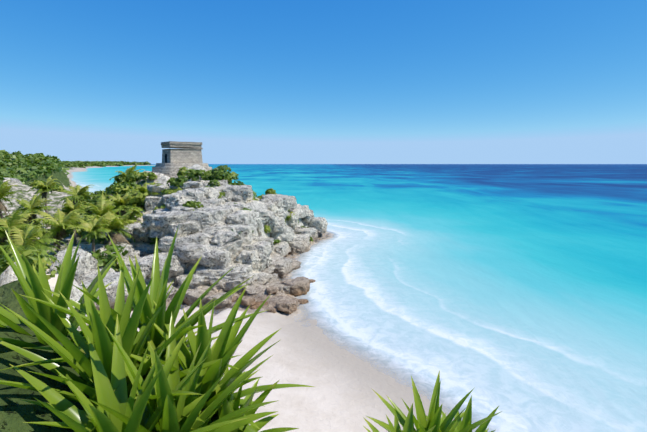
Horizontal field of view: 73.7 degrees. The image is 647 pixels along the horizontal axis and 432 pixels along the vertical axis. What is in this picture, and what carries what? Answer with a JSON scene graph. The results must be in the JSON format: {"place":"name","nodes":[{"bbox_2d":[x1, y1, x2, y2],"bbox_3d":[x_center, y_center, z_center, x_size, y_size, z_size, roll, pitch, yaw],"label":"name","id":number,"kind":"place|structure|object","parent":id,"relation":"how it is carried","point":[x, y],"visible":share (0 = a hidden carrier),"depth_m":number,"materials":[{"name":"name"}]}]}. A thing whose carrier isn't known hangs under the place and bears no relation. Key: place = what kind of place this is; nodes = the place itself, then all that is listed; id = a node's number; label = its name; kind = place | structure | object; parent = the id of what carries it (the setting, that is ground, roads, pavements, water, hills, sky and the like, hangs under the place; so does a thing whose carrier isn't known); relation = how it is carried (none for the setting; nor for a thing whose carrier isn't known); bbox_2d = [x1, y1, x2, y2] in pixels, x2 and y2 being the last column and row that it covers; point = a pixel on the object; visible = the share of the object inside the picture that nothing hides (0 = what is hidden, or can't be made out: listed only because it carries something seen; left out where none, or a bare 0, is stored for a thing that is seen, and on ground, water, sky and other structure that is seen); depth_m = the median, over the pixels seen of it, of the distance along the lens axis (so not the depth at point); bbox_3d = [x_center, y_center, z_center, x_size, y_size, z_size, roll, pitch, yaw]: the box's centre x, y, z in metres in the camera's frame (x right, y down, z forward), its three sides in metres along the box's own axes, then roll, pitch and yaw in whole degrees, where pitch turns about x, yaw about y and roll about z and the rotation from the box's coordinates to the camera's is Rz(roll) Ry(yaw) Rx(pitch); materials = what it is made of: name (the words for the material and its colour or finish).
{"place":"outdoors","nodes":[
{"label":"outdoors","id":0,"kind":"place"},
{"bbox_2d":[0,164,476,431],"bbox_3d":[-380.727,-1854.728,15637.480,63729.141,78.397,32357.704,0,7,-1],"label":"terrain","id":1,"kind":"structure","parent":0,"point":[341,395],"depth_m":23.01,"materials":[{"name":"beige sand"}]},
{"bbox_2d":[0,150,150,183],"bbox_3d":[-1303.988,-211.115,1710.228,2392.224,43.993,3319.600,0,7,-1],"label":"distant canopy","id":2,"kind":"object","parent":1,"relation":"on","point":[31,166],"visible":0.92,"depth_m":168.03,"materials":[{"name":"green plant"}]},
{"bbox_2d":[0,163,161,261],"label":"palm","id":3,"kind":"object","parent":1,"relation":"on","point":[26,234],"depth_m":41.89,"materials":[{"name":"green plant"}]},
{"bbox_2d":[0,182,141,254],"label":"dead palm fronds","id":4,"kind":"object","parent":3,"relation":"attached to","point":[114,237],"visible":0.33,"depth_m":41.47,"materials":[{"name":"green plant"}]},
{"bbox_2d":[0,165,312,279],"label":"shrubs","id":5,"kind":"object","parent":1,"relation":"on","point":[214,176],"visible":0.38,"depth_m":53.24,"materials":[{"name":"green plant"}]},
{"bbox_2d":[3,178,327,313],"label":"cliff rocks","id":6,"kind":"object","parent":1,"relation":"on","point":[212,239],"visible":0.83,"depth_m":41.49,"materials":[{"name":"grey stone"}]},
{"bbox_2d":[152,141,211,177],"bbox_3d":[-21.907,-8.496,66.905,8.836,5.831,7.445,-5,9,-38],"label":"stone temple ruin","id":7,"kind":"object","parent":6,"relation":"on","point":[187,154],"visible":0.71,"depth_m":64.82,"materials":[{"name":"stone"}]},
{"bbox_2d":[0,226,500,431],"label":"spiky-leaved plants","id":8,"kind":"object","parent":1,"relation":"on","point":[158,372],"visible":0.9,"depth_m":2.86,"materials":[{"name":"green plant"}]},
{"bbox_2d":[231,276,314,313],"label":"beach boulders","id":9,"kind":"object","parent":1,"relation":"on","point":[300,286],"visible":0.75,"depth_m":37.07,"materials":[{"name":"grey stone"}]},
{"bbox_2d":[0,0,646,163],"label":"sky","id":10,"kind":"structure","parent":0,"point":[250,81],"materials":[{"name":"blue"}]},
{"bbox_2d":[72,164,646,431],"bbox_3d":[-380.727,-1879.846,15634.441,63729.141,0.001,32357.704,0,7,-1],"label":"sea","id":11,"kind":"structure","parent":0,"point":[516,294],"depth_m":46.05,"materials":[{"name":"liquid"}]}
]}

